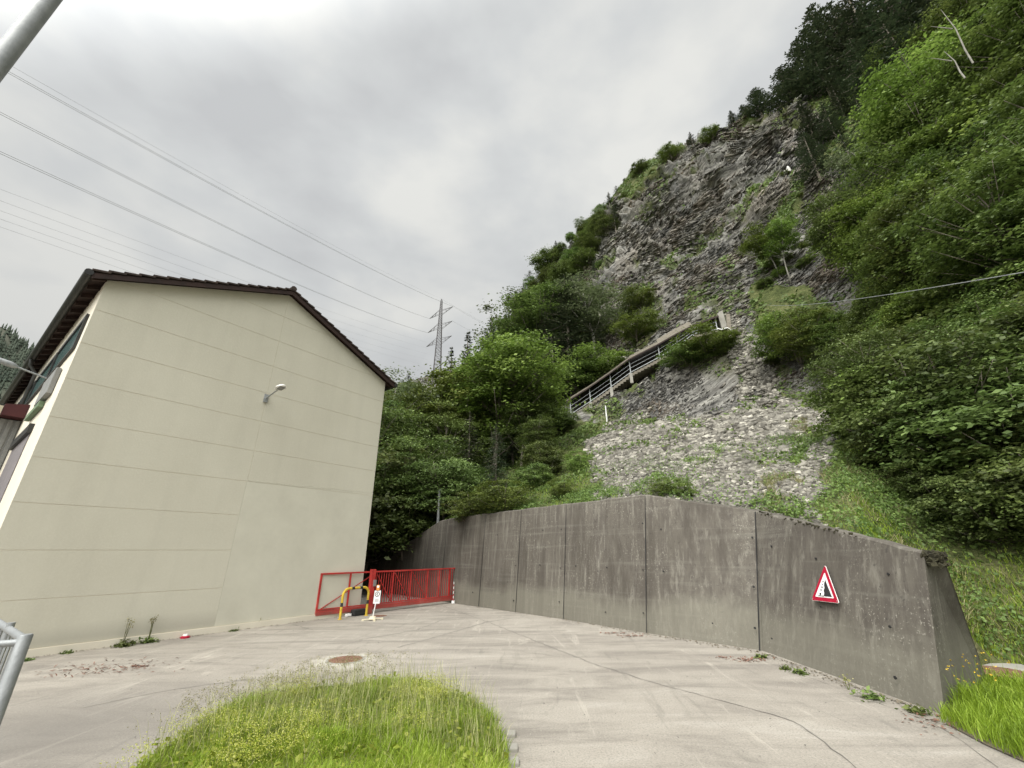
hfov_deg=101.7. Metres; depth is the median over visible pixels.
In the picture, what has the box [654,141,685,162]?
bush
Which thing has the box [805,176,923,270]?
broadleaf tree
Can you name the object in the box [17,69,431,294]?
power line
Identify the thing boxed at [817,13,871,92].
spruce tree
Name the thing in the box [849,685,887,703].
weed plant
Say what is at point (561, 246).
broadleaf tree
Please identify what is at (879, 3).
spruce tree
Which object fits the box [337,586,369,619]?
hoop barrier
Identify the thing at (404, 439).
broadleaf tree
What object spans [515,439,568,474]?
bush
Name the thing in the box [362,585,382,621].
portable sign
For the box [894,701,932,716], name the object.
weed plant
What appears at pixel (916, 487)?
bush
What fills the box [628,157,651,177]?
bush
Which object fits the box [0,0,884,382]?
sky
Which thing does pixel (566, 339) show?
spruce tree
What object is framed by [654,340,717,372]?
bush
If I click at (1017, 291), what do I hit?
broadleaf tree
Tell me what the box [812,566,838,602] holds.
warning sign
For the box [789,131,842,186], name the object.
spruce tree
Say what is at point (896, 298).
broadleaf tree
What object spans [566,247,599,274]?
bush
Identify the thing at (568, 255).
broadleaf tree
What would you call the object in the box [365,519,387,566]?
bush
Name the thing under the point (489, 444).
spruce tree
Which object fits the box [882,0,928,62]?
spruce tree
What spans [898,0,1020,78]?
broadleaf tree
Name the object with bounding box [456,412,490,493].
spruce tree
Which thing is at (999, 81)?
broadleaf tree
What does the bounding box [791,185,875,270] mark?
broadleaf tree
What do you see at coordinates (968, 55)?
dead trunk
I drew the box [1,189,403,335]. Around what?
power line
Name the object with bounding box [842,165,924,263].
broadleaf tree
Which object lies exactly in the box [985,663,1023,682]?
concrete slab
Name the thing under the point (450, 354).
spruce tree
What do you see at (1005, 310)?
broadleaf tree
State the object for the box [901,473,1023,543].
bush
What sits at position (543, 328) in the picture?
spruce tree
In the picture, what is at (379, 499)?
bush
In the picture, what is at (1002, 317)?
broadleaf tree
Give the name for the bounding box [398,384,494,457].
broadleaf tree
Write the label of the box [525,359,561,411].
spruce tree
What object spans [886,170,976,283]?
broadleaf tree
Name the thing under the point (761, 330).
broadleaf tree
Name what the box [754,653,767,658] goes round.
weed plant
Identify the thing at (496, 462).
spruce tree
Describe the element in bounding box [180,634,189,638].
red cap
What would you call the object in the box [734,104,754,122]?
spruce tree
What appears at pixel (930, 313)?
bush
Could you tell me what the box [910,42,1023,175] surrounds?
broadleaf tree
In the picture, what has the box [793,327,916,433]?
bush
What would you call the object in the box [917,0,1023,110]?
broadleaf tree
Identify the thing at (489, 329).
spruce tree
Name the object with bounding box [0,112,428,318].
power line
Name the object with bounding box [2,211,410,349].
power line
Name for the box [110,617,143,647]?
weed plant
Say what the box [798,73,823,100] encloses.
spruce tree
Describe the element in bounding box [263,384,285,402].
wall lamp
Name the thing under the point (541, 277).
broadleaf tree
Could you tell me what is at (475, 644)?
grit
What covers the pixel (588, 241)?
broadleaf tree
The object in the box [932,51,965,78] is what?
dead trunk
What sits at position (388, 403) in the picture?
broadleaf tree
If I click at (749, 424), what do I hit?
scree
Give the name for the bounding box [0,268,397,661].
gabled building
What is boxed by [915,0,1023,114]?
broadleaf tree
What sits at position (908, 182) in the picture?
leaning tree
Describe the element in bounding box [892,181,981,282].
broadleaf tree
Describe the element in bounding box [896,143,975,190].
broadleaf tree
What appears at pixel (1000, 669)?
rusty lid
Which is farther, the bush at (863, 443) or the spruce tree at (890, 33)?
the spruce tree at (890, 33)
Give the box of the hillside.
[390,87,1023,664]
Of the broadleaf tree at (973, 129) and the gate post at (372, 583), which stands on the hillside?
the broadleaf tree at (973, 129)
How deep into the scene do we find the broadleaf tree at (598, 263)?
85.47 m
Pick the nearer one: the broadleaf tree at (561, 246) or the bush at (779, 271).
the bush at (779, 271)
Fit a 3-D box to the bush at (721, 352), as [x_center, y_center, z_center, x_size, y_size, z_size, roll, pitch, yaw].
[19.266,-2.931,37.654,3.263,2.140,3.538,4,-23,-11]
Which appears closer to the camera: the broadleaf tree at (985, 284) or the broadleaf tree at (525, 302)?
the broadleaf tree at (985, 284)
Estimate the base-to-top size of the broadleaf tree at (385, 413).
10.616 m
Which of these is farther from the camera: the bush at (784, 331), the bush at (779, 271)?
the bush at (779, 271)
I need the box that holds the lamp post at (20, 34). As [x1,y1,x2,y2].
[0,0,62,82]
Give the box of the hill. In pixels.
[0,327,28,399]
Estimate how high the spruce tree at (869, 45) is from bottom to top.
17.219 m
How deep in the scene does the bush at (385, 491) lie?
22.45 m
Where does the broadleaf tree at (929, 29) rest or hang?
on the hillside
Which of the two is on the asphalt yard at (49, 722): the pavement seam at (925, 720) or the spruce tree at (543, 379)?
the pavement seam at (925, 720)
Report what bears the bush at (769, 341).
on the hillside
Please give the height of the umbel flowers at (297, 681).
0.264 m
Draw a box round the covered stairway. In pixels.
[566,311,726,415]
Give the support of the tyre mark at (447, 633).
on the asphalt yard at (49, 722)
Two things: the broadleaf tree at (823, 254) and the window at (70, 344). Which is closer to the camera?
the window at (70, 344)
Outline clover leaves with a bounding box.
[129,671,508,767]
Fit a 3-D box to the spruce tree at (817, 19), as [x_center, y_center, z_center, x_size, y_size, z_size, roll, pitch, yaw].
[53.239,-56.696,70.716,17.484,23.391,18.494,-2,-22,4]
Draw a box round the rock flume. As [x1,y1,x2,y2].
[717,314,732,345]
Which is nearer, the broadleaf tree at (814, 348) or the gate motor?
the gate motor
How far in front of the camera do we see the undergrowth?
31.99 m
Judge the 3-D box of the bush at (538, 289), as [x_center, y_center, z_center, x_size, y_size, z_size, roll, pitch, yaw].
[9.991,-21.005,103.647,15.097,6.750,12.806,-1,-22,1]
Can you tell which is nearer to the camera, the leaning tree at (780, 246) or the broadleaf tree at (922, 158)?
the broadleaf tree at (922, 158)
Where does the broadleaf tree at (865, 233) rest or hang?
on the hillside
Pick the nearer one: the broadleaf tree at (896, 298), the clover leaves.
the clover leaves
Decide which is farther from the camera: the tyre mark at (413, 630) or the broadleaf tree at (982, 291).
the broadleaf tree at (982, 291)
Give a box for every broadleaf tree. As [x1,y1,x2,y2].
[371,425,462,523]
[375,364,455,474]
[376,401,444,477]
[379,397,443,472]
[382,376,426,450]
[383,362,431,413]
[392,397,499,495]
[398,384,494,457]
[399,356,538,463]
[438,327,587,472]
[469,285,557,355]
[477,279,584,373]
[488,377,565,465]
[512,414,557,470]
[522,276,534,288]
[528,276,540,289]
[536,266,550,283]
[541,261,645,348]
[556,242,568,255]
[559,247,580,264]
[563,329,592,354]
[565,231,575,242]
[573,216,585,229]
[576,223,583,235]
[576,232,601,252]
[584,219,592,232]
[586,206,607,237]
[591,204,606,217]
[593,214,620,237]
[594,259,602,266]
[617,192,628,198]
[755,314,784,354]
[775,312,817,359]
[784,251,794,261]
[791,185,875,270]
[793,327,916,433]
[795,306,857,361]
[796,240,809,249]
[804,319,844,374]
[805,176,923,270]
[818,45,1019,232]
[818,128,911,203]
[821,247,833,256]
[824,173,949,295]
[831,298,890,357]
[832,0,1020,173]
[832,287,895,358]
[837,319,965,390]
[838,217,960,322]
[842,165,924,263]
[847,169,1015,306]
[850,88,913,169]
[851,306,930,353]
[852,285,952,346]
[857,20,919,80]
[864,277,949,341]
[876,136,1023,318]
[877,66,1014,195]
[877,145,970,198]
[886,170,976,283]
[889,102,1016,202]
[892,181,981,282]
[894,0,1007,83]
[896,117,1023,282]
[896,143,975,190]
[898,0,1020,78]
[898,215,1022,307]
[908,109,1023,292]
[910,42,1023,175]
[911,0,948,57]
[912,188,1023,309]
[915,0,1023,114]
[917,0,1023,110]
[927,288,993,339]
[938,46,1023,159]
[939,70,1023,230]
[944,278,1015,317]
[956,74,1023,161]
[957,240,1023,313]
[965,261,1023,391]
[967,292,1023,369]
[972,112,1023,148]
[978,80,1023,137]
[982,258,1023,300]
[983,278,1023,337]
[997,314,1023,376]
[999,350,1023,385]
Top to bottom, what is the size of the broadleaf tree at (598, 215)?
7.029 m
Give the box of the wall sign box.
[24,367,61,421]
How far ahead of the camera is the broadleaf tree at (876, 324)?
20.05 m
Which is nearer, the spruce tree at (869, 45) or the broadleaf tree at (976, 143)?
the broadleaf tree at (976, 143)
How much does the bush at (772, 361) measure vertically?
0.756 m
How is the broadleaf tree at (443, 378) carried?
on the hillside
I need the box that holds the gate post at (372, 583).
[368,569,376,613]
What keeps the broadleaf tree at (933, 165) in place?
on the hillside
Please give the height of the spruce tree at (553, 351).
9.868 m
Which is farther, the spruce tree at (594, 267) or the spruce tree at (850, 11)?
the spruce tree at (594, 267)
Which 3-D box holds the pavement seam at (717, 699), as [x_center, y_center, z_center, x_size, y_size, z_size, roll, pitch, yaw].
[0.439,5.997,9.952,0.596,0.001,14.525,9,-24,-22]
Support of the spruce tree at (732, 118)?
on the hillside
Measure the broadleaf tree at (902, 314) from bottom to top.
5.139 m
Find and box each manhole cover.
[325,655,364,663]
[369,615,388,617]
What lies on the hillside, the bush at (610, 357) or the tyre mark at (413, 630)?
the bush at (610, 357)
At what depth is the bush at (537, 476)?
20.09 m
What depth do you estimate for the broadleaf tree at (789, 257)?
42.64 m
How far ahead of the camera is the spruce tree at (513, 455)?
33.25 m
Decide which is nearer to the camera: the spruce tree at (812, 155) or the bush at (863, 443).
the bush at (863, 443)
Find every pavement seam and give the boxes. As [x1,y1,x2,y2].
[450,608,855,767]
[765,661,996,766]
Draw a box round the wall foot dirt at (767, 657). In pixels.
[450,602,935,713]
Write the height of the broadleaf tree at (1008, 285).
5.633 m
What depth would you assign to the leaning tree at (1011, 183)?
17.54 m
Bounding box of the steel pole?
[436,489,440,523]
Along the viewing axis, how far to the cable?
11.06 m
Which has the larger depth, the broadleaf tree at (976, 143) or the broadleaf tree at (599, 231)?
the broadleaf tree at (599, 231)
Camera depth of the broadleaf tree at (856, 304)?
23.59 m
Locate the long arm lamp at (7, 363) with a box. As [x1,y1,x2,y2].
[0,358,46,378]
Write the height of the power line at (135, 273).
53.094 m
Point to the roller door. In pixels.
(14, 457)
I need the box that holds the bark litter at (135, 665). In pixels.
[34,656,184,677]
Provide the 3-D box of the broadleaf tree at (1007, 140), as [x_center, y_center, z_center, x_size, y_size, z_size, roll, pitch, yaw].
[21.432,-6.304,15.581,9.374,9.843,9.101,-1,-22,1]
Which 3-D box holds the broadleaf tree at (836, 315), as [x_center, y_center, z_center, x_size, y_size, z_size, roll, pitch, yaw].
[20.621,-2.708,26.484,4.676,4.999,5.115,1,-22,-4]
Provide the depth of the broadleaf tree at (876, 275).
21.66 m
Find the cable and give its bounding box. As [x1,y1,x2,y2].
[772,272,1023,305]
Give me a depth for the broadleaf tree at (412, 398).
29.44 m
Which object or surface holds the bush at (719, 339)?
on the hillside
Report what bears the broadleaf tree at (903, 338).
on the hillside
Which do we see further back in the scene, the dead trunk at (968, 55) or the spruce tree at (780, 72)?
the spruce tree at (780, 72)
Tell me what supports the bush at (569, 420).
on the hillside
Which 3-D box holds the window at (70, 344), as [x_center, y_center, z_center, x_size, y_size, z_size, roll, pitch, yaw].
[-12.018,-0.936,11.242,3.350,0.960,0.070,-16,-27,33]
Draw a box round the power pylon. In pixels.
[426,299,451,387]
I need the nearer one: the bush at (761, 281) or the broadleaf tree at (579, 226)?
the bush at (761, 281)
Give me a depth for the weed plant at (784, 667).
6.83 m
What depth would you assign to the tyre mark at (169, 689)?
6.14 m
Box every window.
[18,380,35,403]
[25,352,57,404]
[46,313,89,379]
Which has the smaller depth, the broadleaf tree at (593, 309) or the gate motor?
the gate motor
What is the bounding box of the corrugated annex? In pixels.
[0,403,29,467]
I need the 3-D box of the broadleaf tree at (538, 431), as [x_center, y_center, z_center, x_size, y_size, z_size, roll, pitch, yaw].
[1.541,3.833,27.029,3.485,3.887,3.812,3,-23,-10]
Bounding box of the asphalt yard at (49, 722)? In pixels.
[0,589,1023,767]
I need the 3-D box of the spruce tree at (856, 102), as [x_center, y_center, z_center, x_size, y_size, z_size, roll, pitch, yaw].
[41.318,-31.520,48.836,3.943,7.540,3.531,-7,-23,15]
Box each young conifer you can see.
[603,192,611,208]
[684,132,698,148]
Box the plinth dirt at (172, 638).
[33,615,343,656]
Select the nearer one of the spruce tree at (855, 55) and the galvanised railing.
the galvanised railing
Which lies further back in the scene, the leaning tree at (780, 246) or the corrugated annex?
the leaning tree at (780, 246)
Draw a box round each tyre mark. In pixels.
[82,678,255,707]
[360,617,448,639]
[397,618,509,647]
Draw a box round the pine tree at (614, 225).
[609,212,622,231]
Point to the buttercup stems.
(978, 679)
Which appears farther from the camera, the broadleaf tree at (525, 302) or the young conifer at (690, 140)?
the young conifer at (690, 140)
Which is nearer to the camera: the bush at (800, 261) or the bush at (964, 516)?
the bush at (964, 516)
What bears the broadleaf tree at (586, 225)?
on the hillside
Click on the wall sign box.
(47, 388)
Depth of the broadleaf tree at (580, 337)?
58.64 m
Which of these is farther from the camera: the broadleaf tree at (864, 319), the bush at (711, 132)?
the bush at (711, 132)
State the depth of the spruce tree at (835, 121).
53.47 m
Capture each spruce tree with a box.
[445,347,456,375]
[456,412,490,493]
[458,332,471,379]
[471,413,505,469]
[473,425,511,490]
[476,318,500,380]
[499,431,521,463]
[514,293,580,377]
[523,274,614,367]
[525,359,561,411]
[537,334,581,404]
[591,259,597,273]
[610,200,620,219]
[726,110,737,126]
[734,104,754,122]
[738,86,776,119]
[755,61,814,123]
[768,35,844,116]
[778,0,881,110]
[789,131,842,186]
[792,100,838,154]
[798,47,848,107]
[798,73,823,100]
[812,101,854,149]
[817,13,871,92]
[818,0,905,96]
[824,3,854,74]
[827,82,854,118]
[832,131,886,194]
[836,39,889,107]
[849,95,869,144]
[851,0,929,87]
[854,5,913,63]
[871,13,921,88]
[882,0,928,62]
[902,0,940,46]
[911,0,937,35]
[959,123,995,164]
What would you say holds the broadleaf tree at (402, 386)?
on the hillside
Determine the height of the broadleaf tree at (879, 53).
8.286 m
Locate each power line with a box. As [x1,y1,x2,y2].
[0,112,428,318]
[0,151,426,332]
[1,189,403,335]
[1,219,392,350]
[2,201,417,345]
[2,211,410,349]
[8,72,450,305]
[10,230,423,364]
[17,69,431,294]
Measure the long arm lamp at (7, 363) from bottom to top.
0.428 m
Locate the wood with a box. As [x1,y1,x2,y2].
[0,323,34,398]
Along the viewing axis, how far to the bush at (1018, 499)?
8.25 m
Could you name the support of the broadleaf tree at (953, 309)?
on the hillside
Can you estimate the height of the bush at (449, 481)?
3.472 m
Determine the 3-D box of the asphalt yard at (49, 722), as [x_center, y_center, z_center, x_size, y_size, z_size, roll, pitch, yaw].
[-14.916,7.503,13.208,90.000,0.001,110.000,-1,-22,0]
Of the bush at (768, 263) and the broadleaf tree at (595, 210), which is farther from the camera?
the broadleaf tree at (595, 210)
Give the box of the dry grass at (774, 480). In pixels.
[753,414,1023,661]
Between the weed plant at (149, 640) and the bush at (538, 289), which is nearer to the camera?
the weed plant at (149, 640)
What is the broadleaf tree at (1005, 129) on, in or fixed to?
on the hillside
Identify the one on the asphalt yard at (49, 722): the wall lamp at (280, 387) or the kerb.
the kerb
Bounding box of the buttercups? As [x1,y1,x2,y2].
[946,652,1009,682]
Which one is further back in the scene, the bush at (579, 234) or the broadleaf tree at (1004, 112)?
the bush at (579, 234)
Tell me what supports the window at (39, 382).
in the gabled building
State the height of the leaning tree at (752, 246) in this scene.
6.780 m
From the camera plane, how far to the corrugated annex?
12.82 m
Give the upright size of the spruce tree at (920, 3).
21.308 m
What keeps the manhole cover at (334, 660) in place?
on the asphalt yard at (49, 722)
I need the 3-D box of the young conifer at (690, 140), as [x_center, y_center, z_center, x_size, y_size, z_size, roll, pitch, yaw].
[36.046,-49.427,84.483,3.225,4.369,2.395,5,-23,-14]
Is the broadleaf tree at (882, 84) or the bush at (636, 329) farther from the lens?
the bush at (636, 329)
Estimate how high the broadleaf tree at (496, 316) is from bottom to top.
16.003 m
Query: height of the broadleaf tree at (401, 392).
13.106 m
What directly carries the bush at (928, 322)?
on the hillside
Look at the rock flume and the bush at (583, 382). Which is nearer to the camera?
the rock flume
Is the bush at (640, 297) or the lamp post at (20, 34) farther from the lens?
the bush at (640, 297)
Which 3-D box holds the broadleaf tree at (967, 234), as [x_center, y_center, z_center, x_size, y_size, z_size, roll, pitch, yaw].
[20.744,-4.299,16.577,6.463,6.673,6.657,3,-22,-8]
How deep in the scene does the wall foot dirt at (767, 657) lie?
7.17 m
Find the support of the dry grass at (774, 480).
on the hillside
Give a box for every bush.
[363,442,462,579]
[365,478,445,563]
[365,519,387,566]
[366,493,449,560]
[389,528,416,545]
[392,457,493,519]
[433,490,493,521]
[460,479,551,513]
[502,461,556,491]
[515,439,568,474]
[526,244,560,274]
[529,281,556,301]
[542,357,617,397]
[544,406,580,434]
[545,259,575,282]
[545,478,584,498]
[558,341,635,386]
[559,450,601,473]
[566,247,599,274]
[572,224,587,246]
[602,305,667,342]
[615,284,658,311]
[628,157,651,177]
[644,477,675,495]
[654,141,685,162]
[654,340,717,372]
[667,477,699,496]
[668,320,745,365]
[696,123,719,143]
[707,338,739,357]
[738,309,820,364]
[754,276,773,288]
[761,356,779,364]
[763,257,782,268]
[767,306,849,368]
[769,265,792,278]
[780,169,790,175]
[792,253,814,268]
[794,358,901,439]
[802,327,1023,472]
[834,418,951,479]
[846,348,1023,490]
[850,291,1023,403]
[866,378,1023,519]
[879,272,1008,353]
[881,450,982,511]
[895,280,1022,357]
[896,316,1023,398]
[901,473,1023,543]
[916,407,1023,530]
[921,276,1023,359]
[938,447,1023,552]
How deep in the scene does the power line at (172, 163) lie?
46.68 m
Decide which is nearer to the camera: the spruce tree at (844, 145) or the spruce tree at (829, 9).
the spruce tree at (844, 145)
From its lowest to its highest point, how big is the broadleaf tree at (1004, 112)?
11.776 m
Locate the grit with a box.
[36,620,844,765]
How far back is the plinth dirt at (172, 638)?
10.13 m
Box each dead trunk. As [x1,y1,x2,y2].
[930,10,973,63]
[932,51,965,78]
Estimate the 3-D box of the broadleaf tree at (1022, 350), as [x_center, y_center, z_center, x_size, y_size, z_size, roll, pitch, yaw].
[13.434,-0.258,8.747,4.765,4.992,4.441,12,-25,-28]
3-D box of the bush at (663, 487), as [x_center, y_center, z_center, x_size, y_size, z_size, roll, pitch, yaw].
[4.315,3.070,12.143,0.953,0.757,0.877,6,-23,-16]
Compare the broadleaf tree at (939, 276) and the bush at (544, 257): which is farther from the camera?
the bush at (544, 257)
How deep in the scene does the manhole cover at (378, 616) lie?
13.31 m
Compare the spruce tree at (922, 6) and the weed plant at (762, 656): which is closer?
the weed plant at (762, 656)
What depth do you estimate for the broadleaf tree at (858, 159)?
27.93 m
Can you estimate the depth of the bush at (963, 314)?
15.60 m
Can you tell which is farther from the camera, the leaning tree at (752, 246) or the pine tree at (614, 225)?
the pine tree at (614, 225)
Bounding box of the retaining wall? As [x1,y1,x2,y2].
[362,495,985,713]
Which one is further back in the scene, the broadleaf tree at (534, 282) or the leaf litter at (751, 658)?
the broadleaf tree at (534, 282)
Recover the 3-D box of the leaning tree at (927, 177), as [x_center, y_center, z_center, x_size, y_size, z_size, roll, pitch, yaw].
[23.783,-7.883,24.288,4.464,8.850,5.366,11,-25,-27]
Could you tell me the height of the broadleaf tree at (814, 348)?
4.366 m
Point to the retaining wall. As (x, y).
(893, 622)
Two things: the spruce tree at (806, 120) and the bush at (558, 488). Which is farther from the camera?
the spruce tree at (806, 120)
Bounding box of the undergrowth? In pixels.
[378,89,1023,660]
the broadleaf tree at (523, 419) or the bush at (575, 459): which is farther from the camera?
the broadleaf tree at (523, 419)
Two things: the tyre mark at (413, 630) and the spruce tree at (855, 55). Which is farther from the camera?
the spruce tree at (855, 55)
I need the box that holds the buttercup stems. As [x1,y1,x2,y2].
[948,655,1019,716]
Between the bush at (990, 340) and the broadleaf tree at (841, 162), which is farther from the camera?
the broadleaf tree at (841, 162)
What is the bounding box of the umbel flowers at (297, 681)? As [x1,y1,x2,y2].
[127,650,419,731]
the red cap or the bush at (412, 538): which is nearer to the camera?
the red cap
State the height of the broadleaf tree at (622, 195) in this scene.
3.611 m
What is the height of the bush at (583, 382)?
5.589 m
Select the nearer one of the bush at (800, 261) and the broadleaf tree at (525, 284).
the bush at (800, 261)
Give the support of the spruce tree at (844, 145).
on the hillside
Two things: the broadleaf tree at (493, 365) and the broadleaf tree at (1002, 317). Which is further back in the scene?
the broadleaf tree at (493, 365)
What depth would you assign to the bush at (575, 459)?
20.70 m
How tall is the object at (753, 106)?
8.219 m
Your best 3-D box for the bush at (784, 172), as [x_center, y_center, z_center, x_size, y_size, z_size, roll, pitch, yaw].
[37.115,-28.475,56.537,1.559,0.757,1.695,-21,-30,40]
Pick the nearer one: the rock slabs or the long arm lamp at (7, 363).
the long arm lamp at (7, 363)
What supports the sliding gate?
attached to the gate post at (372, 583)
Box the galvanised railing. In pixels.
[0,619,33,724]
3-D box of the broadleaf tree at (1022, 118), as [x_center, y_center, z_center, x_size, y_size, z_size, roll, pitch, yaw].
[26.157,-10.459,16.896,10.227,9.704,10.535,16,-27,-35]
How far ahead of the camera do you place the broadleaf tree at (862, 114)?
38.86 m
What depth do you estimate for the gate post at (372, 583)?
14.18 m
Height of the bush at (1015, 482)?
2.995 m
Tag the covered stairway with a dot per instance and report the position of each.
(642, 365)
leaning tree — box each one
[733,220,791,278]
[757,210,803,283]
[854,169,950,257]
[876,157,972,233]
[962,154,1023,219]
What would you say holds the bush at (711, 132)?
on the hillside
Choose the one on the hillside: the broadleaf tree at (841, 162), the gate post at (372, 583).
the broadleaf tree at (841, 162)
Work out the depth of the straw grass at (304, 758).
3.91 m
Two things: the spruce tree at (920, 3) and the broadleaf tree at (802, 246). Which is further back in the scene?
the spruce tree at (920, 3)
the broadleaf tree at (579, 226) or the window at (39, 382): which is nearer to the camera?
the window at (39, 382)
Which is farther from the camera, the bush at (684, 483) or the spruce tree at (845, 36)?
the spruce tree at (845, 36)
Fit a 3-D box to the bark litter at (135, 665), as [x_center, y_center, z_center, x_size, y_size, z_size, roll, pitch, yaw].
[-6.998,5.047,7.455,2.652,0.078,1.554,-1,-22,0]
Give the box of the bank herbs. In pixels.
[474,430,1023,661]
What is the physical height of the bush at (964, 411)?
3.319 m
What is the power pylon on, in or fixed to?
on the hillside
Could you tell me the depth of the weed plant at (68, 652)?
8.57 m
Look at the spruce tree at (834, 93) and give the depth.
56.25 m
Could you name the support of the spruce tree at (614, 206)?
on the hillside
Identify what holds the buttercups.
attached to the buttercup stems
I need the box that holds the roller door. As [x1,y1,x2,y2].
[0,434,29,501]
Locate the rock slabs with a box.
[412,94,864,421]
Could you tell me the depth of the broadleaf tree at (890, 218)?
21.28 m
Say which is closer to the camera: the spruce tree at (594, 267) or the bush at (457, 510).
the bush at (457, 510)
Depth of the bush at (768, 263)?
44.54 m
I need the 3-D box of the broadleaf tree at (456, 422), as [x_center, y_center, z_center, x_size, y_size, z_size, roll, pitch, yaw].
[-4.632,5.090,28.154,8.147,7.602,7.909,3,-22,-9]
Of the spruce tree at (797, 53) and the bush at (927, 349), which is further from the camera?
the spruce tree at (797, 53)
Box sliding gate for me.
[315,568,454,615]
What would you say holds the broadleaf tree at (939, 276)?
on the hillside
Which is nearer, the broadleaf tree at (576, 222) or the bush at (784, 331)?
the bush at (784, 331)
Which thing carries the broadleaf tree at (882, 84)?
on the hillside
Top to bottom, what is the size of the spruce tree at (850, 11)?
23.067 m
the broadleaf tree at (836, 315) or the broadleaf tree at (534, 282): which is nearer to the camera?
the broadleaf tree at (836, 315)
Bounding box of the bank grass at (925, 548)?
[425,409,1023,664]
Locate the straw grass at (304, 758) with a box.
[127,672,509,767]
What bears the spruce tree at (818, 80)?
on the hillside
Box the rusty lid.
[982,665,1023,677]
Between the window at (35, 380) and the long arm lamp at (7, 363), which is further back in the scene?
the window at (35, 380)
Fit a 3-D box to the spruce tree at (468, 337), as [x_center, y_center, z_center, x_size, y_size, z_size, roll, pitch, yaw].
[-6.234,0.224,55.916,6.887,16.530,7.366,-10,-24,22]
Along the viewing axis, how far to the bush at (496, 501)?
16.88 m
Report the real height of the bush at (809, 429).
3.540 m
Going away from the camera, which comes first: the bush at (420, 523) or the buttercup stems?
the buttercup stems
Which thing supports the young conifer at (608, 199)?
on the hillside
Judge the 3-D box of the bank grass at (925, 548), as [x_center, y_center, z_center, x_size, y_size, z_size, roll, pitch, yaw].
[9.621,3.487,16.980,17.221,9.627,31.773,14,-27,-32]
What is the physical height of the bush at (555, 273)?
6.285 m
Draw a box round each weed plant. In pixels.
[59,649,73,653]
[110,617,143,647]
[134,617,158,643]
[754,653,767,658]
[779,664,793,669]
[785,668,810,675]
[839,674,853,689]
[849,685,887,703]
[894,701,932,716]
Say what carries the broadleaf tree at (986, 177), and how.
on the hillside
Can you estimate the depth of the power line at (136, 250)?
67.87 m
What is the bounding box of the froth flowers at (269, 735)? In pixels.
[100,670,461,767]
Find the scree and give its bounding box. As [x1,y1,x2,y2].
[582,296,841,528]
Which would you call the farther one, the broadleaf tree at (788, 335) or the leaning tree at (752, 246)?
the leaning tree at (752, 246)
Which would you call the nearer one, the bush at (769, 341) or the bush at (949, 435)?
the bush at (949, 435)
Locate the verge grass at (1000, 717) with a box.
[933,671,1023,758]
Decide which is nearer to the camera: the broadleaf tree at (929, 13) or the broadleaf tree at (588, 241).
the broadleaf tree at (929, 13)
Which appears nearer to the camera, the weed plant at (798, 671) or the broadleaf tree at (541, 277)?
the weed plant at (798, 671)
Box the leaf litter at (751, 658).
[600,632,974,734]
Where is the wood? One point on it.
(16, 342)
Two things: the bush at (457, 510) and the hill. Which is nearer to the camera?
the bush at (457, 510)
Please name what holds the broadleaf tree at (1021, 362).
on the hillside
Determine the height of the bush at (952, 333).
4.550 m
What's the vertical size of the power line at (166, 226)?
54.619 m
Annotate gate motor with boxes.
[345,608,365,616]
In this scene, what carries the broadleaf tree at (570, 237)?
on the hillside
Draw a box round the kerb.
[507,730,518,766]
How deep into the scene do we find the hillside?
45.53 m
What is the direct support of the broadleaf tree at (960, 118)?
on the hillside
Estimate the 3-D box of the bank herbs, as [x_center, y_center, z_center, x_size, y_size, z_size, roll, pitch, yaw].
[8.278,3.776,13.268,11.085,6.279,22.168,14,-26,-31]
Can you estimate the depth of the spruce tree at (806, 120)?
55.63 m
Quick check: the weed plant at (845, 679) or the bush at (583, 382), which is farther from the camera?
the bush at (583, 382)
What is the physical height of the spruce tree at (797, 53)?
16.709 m
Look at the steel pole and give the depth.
20.42 m
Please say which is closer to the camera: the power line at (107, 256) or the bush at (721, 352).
the bush at (721, 352)

